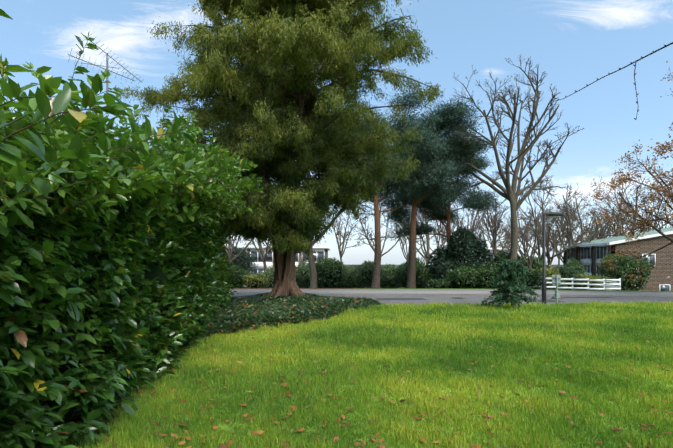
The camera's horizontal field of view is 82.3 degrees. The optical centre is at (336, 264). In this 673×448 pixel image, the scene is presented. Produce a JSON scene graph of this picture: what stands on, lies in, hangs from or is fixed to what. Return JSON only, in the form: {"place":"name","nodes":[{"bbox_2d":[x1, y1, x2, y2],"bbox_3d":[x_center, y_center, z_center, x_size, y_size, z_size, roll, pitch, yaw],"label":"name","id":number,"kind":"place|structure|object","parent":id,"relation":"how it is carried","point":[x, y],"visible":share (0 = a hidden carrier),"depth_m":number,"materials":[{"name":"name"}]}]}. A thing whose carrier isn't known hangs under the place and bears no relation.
{"place":"outdoors","nodes":[
{"label":"outdoors","id":0,"kind":"place"},
{"bbox_2d":[0,0,672,264],"label":"sky","id":1,"kind":"structure","parent":0,"point":[576,43],"materials":[{"name":"blue"}]},
{"bbox_2d":[63,265,672,447],"bbox_3d":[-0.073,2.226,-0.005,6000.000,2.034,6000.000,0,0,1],"label":"ground","id":2,"kind":"structure","parent":0,"point":[225,427],"depth_m":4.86,"materials":[{"name":"green plant"}]},
{"bbox_2d":[0,223,222,440],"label":"hedge","id":3,"kind":"object","parent":2,"relation":"on","point":[149,275],"visible":0.02,"depth_m":4.17,"materials":[{"name":"green plant"}]},
{"bbox_2d":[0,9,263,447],"bbox_3d":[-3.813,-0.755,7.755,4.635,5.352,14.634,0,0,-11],"label":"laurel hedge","id":4,"kind":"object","parent":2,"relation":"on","point":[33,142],"depth_m":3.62,"materials":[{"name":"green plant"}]},
{"bbox_2d":[110,0,444,296],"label":"yew","id":5,"kind":"object","parent":2,"relation":"on","point":[250,224],"depth_m":12.37,"materials":[{"name":"green plant"}]},
{"bbox_2d":[179,292,380,339],"bbox_3d":[-1.500,1.357,11.160,6.535,0.646,8.033,0,0,1],"label":"ivy bed","id":6,"kind":"object","parent":2,"relation":"on","point":[251,312],"visible":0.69,"depth_m":11.22,"materials":[{"name":"green plant"}]},
{"bbox_2d":[247,249,327,285],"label":"building wall","id":7,"kind":"structure","parent":2,"relation":"on","point":[325,251],"depth_m":52.11,"materials":[{"name":"white paint"}]},
{"bbox_2d":[238,249,324,286],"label":"house panels","id":8,"kind":"object","parent":7,"relation":"attached to","point":[260,265],"visible":0.1,"depth_m":52.08,"materials":[{"name":"white paint"}]},
{"bbox_2d":[237,247,329,250],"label":"house roof","id":9,"kind":"object","parent":7,"relation":"on","point":[328,248],"visible":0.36,"depth_m":51.83,"materials":[{"name":"white paint"}]},
{"bbox_2d":[245,251,323,273],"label":"house glass","id":10,"kind":"object","parent":7,"relation":"attached to","point":[320,255],"visible":0.04,"depth_m":52.11,"materials":[{"name":"grey glass"}]},
{"bbox_2d":[72,303,672,447],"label":"fallen leaves","id":11,"kind":"object","parent":2,"relation":"on","point":[337,438],"visible":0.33,"depth_m":4.07,"materials":[{"name":"brown plant"}]},
{"bbox_2d":[340,80,506,287],"bbox_3d":[5.580,-4.735,29.108,17.293,13.963,11.653,0,0,-44],"label":"pine","id":12,"kind":"object","parent":2,"relation":"on","point":[404,191],"depth_m":26.85,"materials":[{"name":"green plant"}]},
{"bbox_2d":[224,226,653,290],"bbox_3d":[9.419,0.349,37.397,58.388,5.200,22.999,0,0,1],"label":"shrub","id":13,"kind":"object","parent":2,"relation":"on","point":[330,277],"visible":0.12,"depth_m":34.87,"materials":[{"name":"green plant"}]},
{"bbox_2d":[481,258,539,308],"bbox_3d":[6.019,0.693,13.462,1.788,1.850,1.956,0,0,1],"label":"shrub","id":14,"kind":"object","parent":2,"relation":"on","point":[514,274],"depth_m":13.20,"materials":[{"name":"green plant"}]},
{"bbox_2d":[542,212,562,304],"bbox_3d":[8.585,-0.148,15.337,0.815,3.820,0.260,0,0,1],"label":"lamp post","id":15,"kind":"object","parent":2,"relation":"on","point":[544,263],"visible":0.96,"depth_m":15.29,"materials":[{"name":"black metal"}]},
{"bbox_2d":[551,275,560,304],"bbox_3d":[8.721,1.065,15.245,0.420,1.290,0.091,0,0,1],"label":"sign post","id":16,"kind":"object","parent":2,"relation":"on","point":[556,280],"visible":0.98,"depth_m":15.27,"materials":[{"name":"metal"}]},
{"bbox_2d":[529,276,620,289],"bbox_3d":[16.621,1.436,30.971,6.680,1.164,8.030,0,0,1],"label":"white fence","id":17,"kind":"object","parent":2,"relation":"on","point":[607,282],"visible":0.62,"depth_m":26.95,"materials":[{"name":"paint"}]},
{"bbox_2d":[574,61,672,284],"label":"copper tree","id":18,"kind":"object","parent":2,"relation":"on","point":[622,181],"depth_m":20.76,"materials":[{"name":"brown plant"}]},
{"bbox_2d":[223,54,672,287],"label":"bare tree","id":19,"kind":"object","parent":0,"point":[511,193],"depth_m":41.72,"materials":[{"name":"brown wood"}]},
{"bbox_2d":[229,289,672,293],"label":"pavement","id":20,"kind":"structure","parent":0,"point":[455,290],"depth_m":23.50,"materials":[{"name":"grey concrete"}]},
{"bbox_2d":[231,294,672,305],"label":"road","id":21,"kind":"structure","parent":0,"point":[474,299],"depth_m":19.33,"materials":[{"name":"grey asphalt"}]},
{"bbox_2d":[245,295,610,301],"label":"road patches","id":22,"kind":"object","parent":21,"relation":"on","point":[540,300],"visible":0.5,"depth_m":19.28,"materials":[{"name":"grey asphalt"}]},
{"bbox_2d":[231,291,672,296],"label":"kerb","id":23,"kind":"structure","parent":21,"relation":"on","point":[424,292],"depth_m":22.55,"materials":[{"name":"grey concrete"}]},
{"bbox_2d":[553,42,672,119],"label":"branch","id":24,"kind":"object","parent":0,"point":[622,68],"visible":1,"depth_m":3.46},
{"bbox_2d":[565,234,672,290],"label":"house","id":25,"kind":"structure","parent":0,"point":[662,270],"depth_m":39.58,"materials":[{"name":"brown brick"}]},
{"bbox_2d":[564,228,633,275],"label":"house pipes","id":26,"kind":"object","parent":25,"relation":"attached to","point":[592,253],"visible":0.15,"depth_m":42.95,"materials":[{"name":"grey metal"}]},
{"bbox_2d":[560,231,672,290],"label":"white trim","id":27,"kind":"structure","parent":25,"relation":"attached to","point":[585,262],"depth_m":41.68,"materials":[{"name":"white paint"}]},
{"bbox_2d":[564,227,672,245],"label":"house roof","id":28,"kind":"structure","parent":25,"relation":"attached to","point":[620,237],"depth_m":43.19,"materials":[{"name":"metal"}]},
{"bbox_3d":[-10.285,-1.547,10.926,11.300,6.302,3.200,0,0,1],"label":"house","id":29,"kind":"object","parent":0,"visible":0},
{"bbox_2d":[68,35,140,113],"bbox_3d":[-6.488,-4.976,10.754,1.093,1.693,2.045,0,0,12],"label":"tv aerial","id":30,"kind":"object","parent":29,"relation":"on","point":[106,55],"visible":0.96,"depth_m":10.56,"materials":[{"name":"metal"}]}
]}

